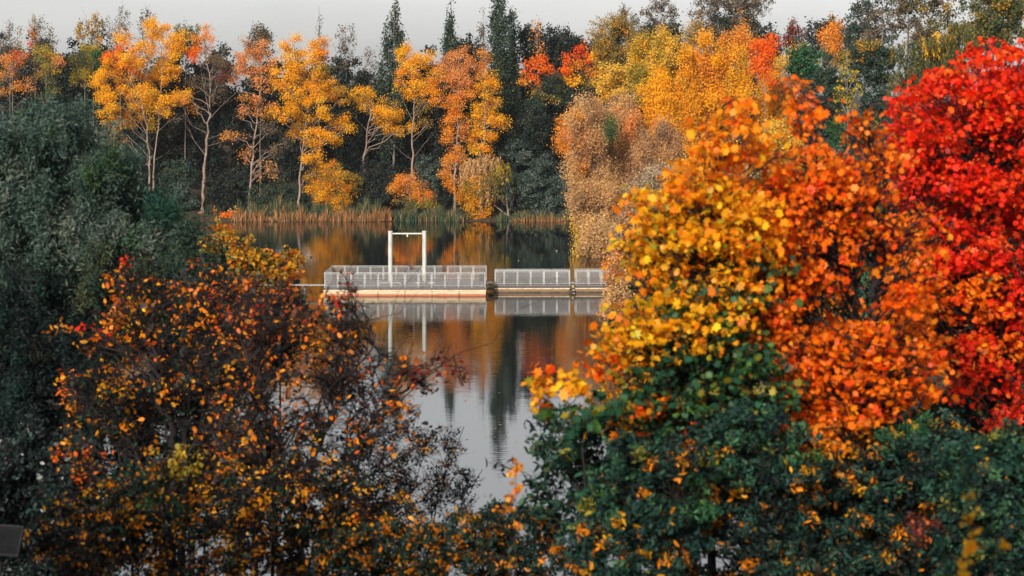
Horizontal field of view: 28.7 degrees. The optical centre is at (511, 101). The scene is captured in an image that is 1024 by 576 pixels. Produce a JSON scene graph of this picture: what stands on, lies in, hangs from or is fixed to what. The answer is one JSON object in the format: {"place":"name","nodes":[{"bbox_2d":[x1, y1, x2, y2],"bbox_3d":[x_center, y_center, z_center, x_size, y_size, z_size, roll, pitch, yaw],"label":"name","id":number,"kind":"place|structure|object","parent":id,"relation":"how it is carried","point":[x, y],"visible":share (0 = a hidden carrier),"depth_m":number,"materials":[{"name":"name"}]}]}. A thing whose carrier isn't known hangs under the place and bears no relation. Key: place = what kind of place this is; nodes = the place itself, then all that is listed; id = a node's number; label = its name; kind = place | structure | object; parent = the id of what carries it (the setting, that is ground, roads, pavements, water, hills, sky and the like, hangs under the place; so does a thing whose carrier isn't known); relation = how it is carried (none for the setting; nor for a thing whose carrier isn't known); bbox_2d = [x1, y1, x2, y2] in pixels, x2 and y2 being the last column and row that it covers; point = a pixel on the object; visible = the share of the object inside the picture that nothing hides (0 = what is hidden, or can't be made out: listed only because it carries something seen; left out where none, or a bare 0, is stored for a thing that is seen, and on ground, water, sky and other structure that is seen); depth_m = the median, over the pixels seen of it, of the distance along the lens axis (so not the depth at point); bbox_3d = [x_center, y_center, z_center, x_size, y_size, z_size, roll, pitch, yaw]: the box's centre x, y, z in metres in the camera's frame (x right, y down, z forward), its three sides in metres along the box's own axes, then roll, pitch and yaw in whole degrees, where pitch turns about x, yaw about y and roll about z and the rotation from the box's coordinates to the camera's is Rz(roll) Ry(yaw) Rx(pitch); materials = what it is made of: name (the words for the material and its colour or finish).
{"place":"outdoors","nodes":[
{"label":"outdoors","id":0,"kind":"place"},
{"bbox_2d":[2,221,751,575],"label":"water","id":1,"kind":"structure","parent":0,"point":[484,407],"depth_m":126.86,"materials":[{"name":"black liquid"}]},
{"bbox_2d":[323,266,486,295],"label":"floating pontoon","id":2,"kind":"object","parent":1,"relation":"on","point":[441,287],"visible":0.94,"depth_m":150.05,"materials":[{"name":"beige paint"}]},
{"bbox_2d":[494,269,569,291],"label":"floating walkway","id":3,"kind":"structure","parent":1,"relation":"on","point":[529,287],"depth_m":152.75,"materials":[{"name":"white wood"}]},
{"bbox_2d":[0,96,1015,575],"bbox_3d":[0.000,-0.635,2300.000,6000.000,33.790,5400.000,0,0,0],"label":"ground","id":4,"kind":"structure","parent":0,"point":[194,190],"depth_m":257.28,"materials":[{"name":"plant"}]},
{"bbox_2d":[0,525,22,557],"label":"tilted panel","id":5,"kind":"object","parent":4,"relation":"on","point":[10,538],"visible":1,"depth_m":21.02,"materials":[{"name":"grey"}]},
{"bbox_2d":[0,47,41,110],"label":"orange tree","id":6,"kind":"object","parent":4,"relation":"on","point":[8,62],"visible":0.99,"depth_m":250.43,"materials":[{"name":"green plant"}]},
{"bbox_2d":[0,31,49,124],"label":"tree","id":7,"kind":"object","parent":4,"relation":"on","point":[20,95],"visible":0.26,"depth_m":264.73,"materials":[{"name":"orange plant"}]},
{"bbox_2d":[29,41,65,109],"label":"yellow tree","id":8,"kind":"object","parent":4,"relation":"on","point":[54,61],"visible":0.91,"depth_m":250.74,"materials":[{"name":"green plant"}]},
{"bbox_2d":[0,411,142,575],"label":"dark shrub","id":9,"kind":"object","parent":4,"relation":"on","point":[27,500],"visible":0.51,"depth_m":25.88,"materials":[{"name":"green plant"}]},
{"bbox_2d":[38,37,113,134],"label":"tree","id":10,"kind":"object","parent":4,"relation":"on","point":[63,82],"visible":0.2,"depth_m":262.61,"materials":[{"name":"green plant"}]},
{"bbox_2d":[65,42,109,88],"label":"golden tree","id":11,"kind":"object","parent":4,"relation":"on","point":[96,55],"visible":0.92,"depth_m":253.27,"materials":[{"name":"green plant"}]},
{"bbox_2d":[0,217,181,552],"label":"dark willow","id":12,"kind":"object","parent":4,"relation":"on","point":[27,382],"visible":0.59,"depth_m":30.23,"materials":[{"name":"green plant"}]},
{"bbox_2d":[0,84,216,537],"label":"grey willow","id":13,"kind":"object","parent":4,"relation":"on","point":[67,187],"visible":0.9,"depth_m":30.57,"materials":[{"name":"green plant"}]},
{"bbox_2d":[68,28,151,151],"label":"tree","id":14,"kind":"object","parent":4,"relation":"on","point":[112,83],"visible":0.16,"depth_m":264.64,"materials":[{"name":"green plant"}]},
{"bbox_2d":[43,368,223,575],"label":"dark bush","id":15,"kind":"object","parent":4,"relation":"on","point":[115,453],"visible":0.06,"depth_m":35.50,"materials":[{"name":"brown plant"}]},
{"bbox_2d":[87,13,193,191],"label":"golden poplar","id":16,"kind":"object","parent":4,"relation":"on","point":[136,64],"visible":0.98,"depth_m":248.85,"materials":[{"name":"orange plant"}]},
{"bbox_2d":[17,428,267,575],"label":"green shrub","id":17,"kind":"object","parent":4,"relation":"on","point":[154,519],"visible":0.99,"depth_m":21.79,"materials":[{"name":"green plant"}]},
{"bbox_2d":[113,54,216,184],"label":"tree","id":18,"kind":"object","parent":4,"relation":"on","point":[168,140],"visible":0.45,"depth_m":260.15,"materials":[{"name":"orange plant"}]},
{"bbox_2d":[42,254,295,574],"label":"orange rowan","id":19,"kind":"object","parent":4,"relation":"on","point":[160,390],"visible":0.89,"depth_m":28.91,"materials":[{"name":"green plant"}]},
{"bbox_2d":[152,156,198,198],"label":"shore shrub","id":20,"kind":"object","parent":4,"relation":"on","point":[175,171],"visible":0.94,"depth_m":249.03,"materials":[{"name":"green plant"}]},
{"bbox_2d":[179,22,239,212],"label":"bare tree","id":21,"kind":"object","parent":4,"relation":"on","point":[220,62],"visible":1,"depth_m":246.43,"materials":[{"name":"orange plant"}]},
{"bbox_2d":[174,41,248,191],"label":"tree","id":22,"kind":"object","parent":4,"relation":"on","point":[222,119],"visible":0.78,"depth_m":260.19,"materials":[{"name":"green plant"}]},
{"bbox_2d":[199,165,252,212],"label":"shore shrub","id":23,"kind":"object","parent":4,"relation":"on","point":[235,185],"visible":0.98,"depth_m":247.54,"materials":[{"name":"green plant"}]},
{"bbox_2d":[149,219,315,572],"bbox_3d":[-6.346,7.529,43.864,4.709,9.988,2.729,0,0,28],"label":"dark willow","id":24,"kind":"object","parent":4,"relation":"on","point":[207,256],"visible":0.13,"depth_m":43.62,"materials":[{"name":"brown plant"}]},
{"bbox_2d":[149,411,320,557],"bbox_3d":[-4.684,7.566,33.959,2.971,4.884,1.987,0,0,0],"label":"dark bush","id":25,"kind":"object","parent":4,"relation":"on","point":[212,509],"visible":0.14,"depth_m":33.80,"materials":[{"name":"brown plant"}]},
{"bbox_2d":[197,216,311,575],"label":"yellow shrub","id":26,"kind":"object","parent":4,"relation":"on","point":[259,263],"visible":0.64,"depth_m":40.95,"materials":[{"name":"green plant"}]},
{"bbox_2d":[219,33,295,210],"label":"tree","id":27,"kind":"object","parent":4,"relation":"on","point":[241,61],"visible":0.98,"depth_m":246.81,"materials":[{"name":"orange plant"}]},
{"bbox_2d":[223,47,298,186],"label":"tree","id":28,"kind":"object","parent":4,"relation":"on","point":[266,142],"visible":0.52,"depth_m":264.02,"materials":[{"name":"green plant"}]},
{"bbox_2d":[243,182,297,208],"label":"shore shrub","id":29,"kind":"object","parent":4,"relation":"on","point":[274,191],"visible":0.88,"depth_m":247.30,"materials":[{"name":"green plant"}]},
{"bbox_2d":[255,48,332,188],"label":"tree","id":30,"kind":"object","parent":4,"relation":"on","point":[290,162],"visible":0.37,"depth_m":262.46,"materials":[{"name":"orange plant"}]},
{"bbox_2d":[231,207,380,221],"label":"reed bed","id":31,"kind":"object","parent":4,"relation":"on","point":[337,217],"visible":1,"depth_m":242.94,"materials":[{"name":"brown plant"}]},
{"bbox_2d":[232,192,382,218],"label":"reed bed","id":32,"kind":"object","parent":4,"relation":"on","point":[268,210],"visible":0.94,"depth_m":244.77,"materials":[{"name":"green plant"}]},
{"bbox_2d":[262,32,358,207],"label":"golden poplar","id":33,"kind":"object","parent":4,"relation":"on","point":[291,68],"visible":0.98,"depth_m":246.19,"materials":[{"name":"orange plant"}]},
{"bbox_2d":[204,442,430,575],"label":"dark shrub","id":34,"kind":"object","parent":4,"relation":"on","point":[301,534],"visible":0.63,"depth_m":24.72,"materials":[{"name":"brown plant"}]},
{"bbox_2d":[300,157,365,216],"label":"golden bush","id":35,"kind":"object","parent":4,"relation":"on","point":[326,185],"visible":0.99,"depth_m":245.97,"materials":[{"name":"orange plant"}]},
{"bbox_2d":[309,46,359,166],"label":"tree","id":36,"kind":"object","parent":4,"relation":"on","point":[330,152],"visible":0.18,"depth_m":267.06,"materials":[{"name":"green plant"}]},
{"bbox_2d":[327,57,406,182],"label":"tree","id":37,"kind":"object","parent":4,"relation":"on","point":[362,118],"visible":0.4,"depth_m":260.81,"materials":[{"name":"green plant"}]},
{"bbox_2d":[189,255,558,575],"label":"orange rowan","id":38,"kind":"object","parent":4,"relation":"on","point":[331,379],"visible":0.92,"depth_m":26.75,"materials":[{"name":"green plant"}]},
{"bbox_2d":[354,158,402,210],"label":"shore shrub","id":39,"kind":"object","parent":4,"relation":"on","point":[373,184],"visible":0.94,"depth_m":248.29,"materials":[{"name":"green plant"}]},
{"bbox_2d":[344,83,423,203],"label":"yellow tree","id":40,"kind":"object","parent":4,"relation":"on","point":[386,114],"visible":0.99,"depth_m":252.26,"materials":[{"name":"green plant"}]},
{"bbox_2d":[373,0,412,173],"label":"columnar poplar","id":41,"kind":"object","parent":4,"relation":"on","point":[397,37],"visible":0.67,"depth_m":255.71,"materials":[{"name":"green plant"}]},
{"bbox_2d":[370,68,424,191],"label":"tree","id":42,"kind":"object","parent":4,"relation":"on","point":[405,162],"visible":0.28,"depth_m":258.70,"materials":[{"name":"green plant"}]},
{"bbox_2d":[332,415,482,548],"bbox_3d":[-1.585,6.843,29.980,2.383,4.214,1.706,0,0,0],"label":"bare shrub","id":43,"kind":"object","parent":4,"relation":"on","point":[406,479],"visible":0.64,"depth_m":29.98,"materials":[{"name":"brown plant"}]},
{"bbox_2d":[387,167,438,211],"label":"orange bush","id":44,"kind":"object","parent":4,"relation":"on","point":[418,197],"visible":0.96,"depth_m":246.61,"materials":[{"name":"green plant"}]},
{"bbox_2d":[387,38,445,200],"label":"yellow tree","id":45,"kind":"object","parent":4,"relation":"on","point":[424,58],"visible":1,"depth_m":247.78,"materials":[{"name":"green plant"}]},
{"bbox_2d":[288,494,567,575],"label":"hedge bush","id":46,"kind":"object","parent":4,"relation":"on","point":[491,545],"visible":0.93,"depth_m":23.55,"materials":[{"name":"green plant"}]},
{"bbox_2d":[394,202,464,221],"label":"reed bed","id":47,"kind":"object","parent":4,"relation":"on","point":[432,214],"visible":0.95,"depth_m":243.14,"materials":[{"name":"green plant"}]},
{"bbox_2d":[394,44,466,188],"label":"tree","id":48,"kind":"object","parent":4,"relation":"on","point":[427,130],"visible":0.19,"depth_m":264.20,"materials":[{"name":"orange plant"}]},
{"bbox_2d":[413,151,451,205],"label":"shore shrub","id":49,"kind":"object","parent":4,"relation":"on","point":[425,169],"visible":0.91,"depth_m":250.27,"materials":[{"name":"green plant"}]},
{"bbox_2d":[437,0,462,171],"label":"columnar poplar","id":50,"kind":"object","parent":4,"relation":"on","point":[450,37],"visible":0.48,"depth_m":259.62,"materials":[{"name":"green plant"}]},
{"bbox_2d":[428,42,478,212],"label":"orange poplar","id":51,"kind":"object","parent":4,"relation":"on","point":[460,95],"visible":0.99,"depth_m":247.78,"materials":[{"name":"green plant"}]},
{"bbox_2d":[422,50,494,175],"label":"tree","id":52,"kind":"object","parent":4,"relation":"on","point":[439,150],"visible":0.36,"depth_m":260.39,"materials":[{"name":"orange plant"}]},
{"bbox_2d":[453,171,497,219],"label":"golden bush","id":53,"kind":"object","parent":4,"relation":"on","point":[465,196],"visible":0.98,"depth_m":244.62,"materials":[{"name":"orange plant"}]},
{"bbox_2d":[462,47,512,197],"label":"orange poplar","id":54,"kind":"object","parent":4,"relation":"on","point":[483,120],"visible":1,"depth_m":248.79,"materials":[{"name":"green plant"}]},
{"bbox_2d":[457,153,521,214],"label":"weeping willow","id":55,"kind":"object","parent":4,"relation":"on","point":[492,176],"visible":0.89,"depth_m":246.34,"materials":[{"name":"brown plant"}]},
{"bbox_2d":[482,0,517,169],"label":"columnar poplar","id":56,"kind":"object","parent":4,"relation":"on","point":[500,53],"visible":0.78,"depth_m":256.52,"materials":[{"name":"green plant"}]},
{"bbox_2d":[476,92,530,190],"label":"tree","id":57,"kind":"object","parent":4,"relation":"on","point":[503,140],"visible":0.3,"depth_m":256.25,"materials":[{"name":"green plant"}]},
{"bbox_2d":[503,106,563,193],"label":"tree","id":58,"kind":"object","parent":4,"relation":"on","point":[533,123],"visible":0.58,"depth_m":254.39,"materials":[{"name":"green plant"}]},
{"bbox_2d":[512,20,554,104],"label":"dark tree","id":59,"kind":"object","parent":4,"relation":"on","point":[526,33],"visible":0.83,"depth_m":263.42,"materials":[{"name":"green plant"}]},
{"bbox_2d":[511,52,573,176],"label":"maple tree","id":60,"kind":"object","parent":4,"relation":"on","point":[553,81],"visible":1,"depth_m":256.31,"materials":[{"name":"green plant"}]},
{"bbox_2d":[513,153,573,215],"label":"shore shrub","id":61,"kind":"object","parent":4,"relation":"on","point":[540,197],"visible":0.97,"depth_m":245.87,"materials":[{"name":"green plant"}]},
{"bbox_2d":[520,33,600,173],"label":"tree","id":62,"kind":"object","parent":4,"relation":"on","point":[550,109],"visible":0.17,"depth_m":265.77,"materials":[{"name":"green plant"}]},
{"bbox_2d":[542,22,578,171],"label":"dark tree","id":63,"kind":"object","parent":4,"relation":"on","point":[565,39],"visible":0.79,"depth_m":265.33,"materials":[{"name":"green plant"}]},
{"bbox_2d":[485,401,661,575],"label":"privet bush","id":64,"kind":"object","parent":4,"relation":"on","point":[567,456],"visible":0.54,"depth_m":22.77,"materials":[{"name":"green plant"}]},
{"bbox_2d":[520,362,630,539],"bbox_3d":[0.644,4.766,20.950,1.103,4.105,0.727,0,0,34],"label":"yellow maple sapling","id":65,"kind":"object","parent":4,"relation":"on","point":[547,411],"visible":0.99,"depth_m":20.92,"materials":[{"name":"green plant"}]},
{"bbox_2d":[548,38,605,105],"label":"maple tree","id":66,"kind":"object","parent":4,"relation":"on","point":[580,80],"visible":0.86,"depth_m":256.95,"materials":[{"name":"orange plant"}]},
{"bbox_2d":[551,83,631,245],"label":"tan willow","id":67,"kind":"object","parent":4,"relation":"on","point":[589,193],"visible":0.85,"depth_m":203.40,"materials":[{"name":"brown plant"}]},
{"bbox_2d":[568,204,616,258],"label":"tan bush","id":68,"kind":"object","parent":4,"relation":"on","point":[594,245],"visible":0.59,"depth_m":186.47,"materials":[{"name":"beige plant"}]},
{"bbox_2d":[585,3,641,72],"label":"olive tree","id":69,"kind":"object","parent":4,"relation":"on","point":[618,31],"visible":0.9,"depth_m":251.32,"materials":[{"name":"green plant"}]},
{"bbox_2d":[588,61,638,107],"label":"yellow tree","id":70,"kind":"object","parent":4,"relation":"on","point":[607,82],"visible":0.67,"depth_m":237.36,"materials":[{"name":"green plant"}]},
{"bbox_2d":[595,247,637,328],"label":"russet bush","id":71,"kind":"object","parent":4,"relation":"on","point":[620,293],"visible":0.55,"depth_m":127.31,"materials":[{"name":"brown plant"}]},
{"bbox_2d":[591,84,657,231],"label":"brown willow","id":72,"kind":"object","parent":4,"relation":"on","point":[624,153],"visible":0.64,"depth_m":208.08,"materials":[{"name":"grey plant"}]},
{"bbox_2d":[538,428,723,575],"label":"green bush","id":73,"kind":"object","parent":4,"relation":"on","point":[648,531],"visible":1,"depth_m":19.76,"materials":[{"name":"green plant"}]},
{"bbox_2d":[621,22,685,182],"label":"grove tree","id":74,"kind":"object","parent":4,"relation":"on","point":[643,49],"visible":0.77,"depth_m":223.98,"materials":[{"name":"yellow plant"}]},
{"bbox_2d":[623,149,690,249],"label":"pale willow","id":75,"kind":"object","parent":4,"relation":"on","point":[651,177],"visible":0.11,"depth_m":164.01,"materials":[{"name":"grey plant"}]},
{"bbox_2d":[632,59,684,156],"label":"grove tree","id":76,"kind":"object","parent":4,"relation":"on","point":[658,95],"visible":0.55,"depth_m":211.38,"materials":[{"name":"yellow plant"}]},
{"bbox_2d":[631,113,694,180],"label":"grey bush","id":77,"kind":"object","parent":4,"relation":"on","point":[668,140],"visible":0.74,"depth_m":188.90,"materials":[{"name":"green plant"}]},
{"bbox_2d":[562,94,808,572],"bbox_3d":[1.912,3.508,21.967,2.758,7.208,2.490,0,0,0],"label":"yellow maple","id":78,"kind":"object","parent":4,"relation":"on","point":[673,337],"visible":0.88,"depth_m":21.53,"materials":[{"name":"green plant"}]},
{"bbox_2d":[663,42,707,160],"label":"grove tree","id":79,"kind":"object","parent":4,"relation":"on","point":[688,101],"visible":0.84,"depth_m":212.41,"materials":[{"name":"orange plant"}]},
{"bbox_2d":[674,21,733,139],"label":"grove tree","id":80,"kind":"object","parent":4,"relation":"on","point":[707,63],"visible":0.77,"depth_m":214.28,"materials":[{"name":"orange plant"}]},
{"bbox_2d":[677,17,764,146],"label":"grove tree","id":81,"kind":"object","parent":4,"relation":"on","point":[734,39],"visible":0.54,"depth_m":231.03,"materials":[{"name":"orange plant"}]},
{"bbox_2d":[682,0,775,140],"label":"tall tree","id":82,"kind":"object","parent":4,"relation":"on","point":[745,7],"visible":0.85,"depth_m":243.76,"materials":[{"name":"green plant"}]},
{"bbox_2d":[708,38,762,141],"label":"grove tree","id":83,"kind":"object","parent":4,"relation":"on","point":[736,79],"visible":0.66,"depth_m":215.59,"materials":[{"name":"orange plant"}]},
{"bbox_2d":[697,13,784,149],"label":"tree","id":84,"kind":"object","parent":4,"relation":"on","point":[767,28],"visible":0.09,"depth_m":288.87,"materials":[{"name":"orange plant"}]},
{"bbox_2d":[665,394,832,575],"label":"green bush","id":85,"kind":"object","parent":4,"relation":"on","point":[782,460],"visible":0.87,"depth_m":20.80,"materials":[{"name":"green plant"}]},
{"bbox_2d":[743,33,782,132],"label":"red tree","id":86,"kind":"object","parent":4,"relation":"on","point":[765,48],"visible":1,"depth_m":207.78,"materials":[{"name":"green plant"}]},
{"bbox_2d":[748,41,805,139],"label":"grove tree","id":87,"kind":"object","parent":4,"relation":"on","point":[773,105],"visible":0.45,"depth_m":217.30,"materials":[{"name":"orange plant"}]},
{"bbox_2d":[783,35,826,113],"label":"green tree","id":88,"kind":"object","parent":4,"relation":"on","point":[800,59],"visible":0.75,"depth_m":204.31,"materials":[{"name":"green plant"}]},
{"bbox_2d":[802,50,857,147],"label":"green tree","id":89,"kind":"object","parent":4,"relation":"on","point":[826,78],"visible":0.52,"depth_m":199.61,"materials":[{"name":"green plant"}]},
{"bbox_2d":[815,14,845,147],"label":"orange tree","id":90,"kind":"object","parent":4,"relation":"on","point":[827,39],"visible":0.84,"depth_m":224.52,"materials":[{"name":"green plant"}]},
{"bbox_2d":[697,75,974,563],"bbox_3d":[3.727,3.406,22.835,3.295,7.421,2.638,0,0,0],"label":"orange maple","id":91,"kind":"object","parent":4,"relation":"on","point":[863,372],"visible":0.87,"depth_m":22.27,"materials":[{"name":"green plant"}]},
{"bbox_2d":[832,51,863,157],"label":"yellow sapling","id":92,"kind":"object","parent":4,"relation":"on","point":[842,73],"visible":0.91,"depth_m":119.98,"materials":[{"name":"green plant"}]},
{"bbox_2d":[836,37,896,135],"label":"green tree","id":93,"kind":"object","parent":4,"relation":"on","point":[865,53],"visible":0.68,"depth_m":201.38,"materials":[{"name":"green plant"}]},
{"bbox_2d":[835,0,907,120],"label":"tall tree","id":94,"kind":"object","parent":4,"relation":"on","point":[868,28],"visible":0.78,"depth_m":214.73,"materials":[{"name":"green plant"}]},
{"bbox_2d":[778,407,989,575],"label":"green bush","id":95,"kind":"object","parent":4,"relation":"on","point":[895,489],"visible":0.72,"depth_m":21.66,"materials":[{"name":"green plant"}]},
{"bbox_2d":[890,0,960,73],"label":"tall tree","id":96,"kind":"object","parent":4,"relation":"on","point":[909,7],"visible":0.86,"depth_m":189.80,"materials":[{"name":"green plant"}]},
{"bbox_2d":[884,20,986,285],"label":"weeping willow","id":97,"kind":"object","parent":4,"relation":"on","point":[936,50],"visible":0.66,"depth_m":109.06,"materials":[{"name":"green plant"}]},
{"bbox_2d":[875,35,1023,539],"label":"red maple","id":98,"kind":"object","parent":4,"relation":"on","point":[987,324],"visible":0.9,"depth_m":29.19,"materials":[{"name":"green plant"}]},
{"bbox_2d":[898,381,1023,566],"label":"green bush","id":99,"kind":"object","parent":4,"relation":"on","point":[966,416],"visible":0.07,"depth_m":30.41,"materials":[{"name":"green plant"}]},
{"bbox_2d":[904,417,1023,575],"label":"green bush","id":100,"kind":"object","parent":4,"relation":"on","point":[1002,475],"visible":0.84,"depth_m":19.80,"materials":[{"name":"green plant"}]},
{"bbox_2d":[930,456,1011,575],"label":"vine shoot","id":101,"kind":"object","parent":4,"relation":"on","point":[970,547],"visible":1,"depth_m":12.47,"materials":[{"name":"yellow plant"}]},
{"bbox_2d":[954,0,1023,70],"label":"tall tree","id":102,"kind":"object","parent":4,"relation":"on","point":[998,13],"visible":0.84,"depth_m":169.06,"materials":[{"name":"green plant"}]},
{"bbox_2d":[0,0,1023,95],"label":"sky","id":103,"kind":"structure","parent":0,"point":[423,20],"materials":[{"name":"white"}]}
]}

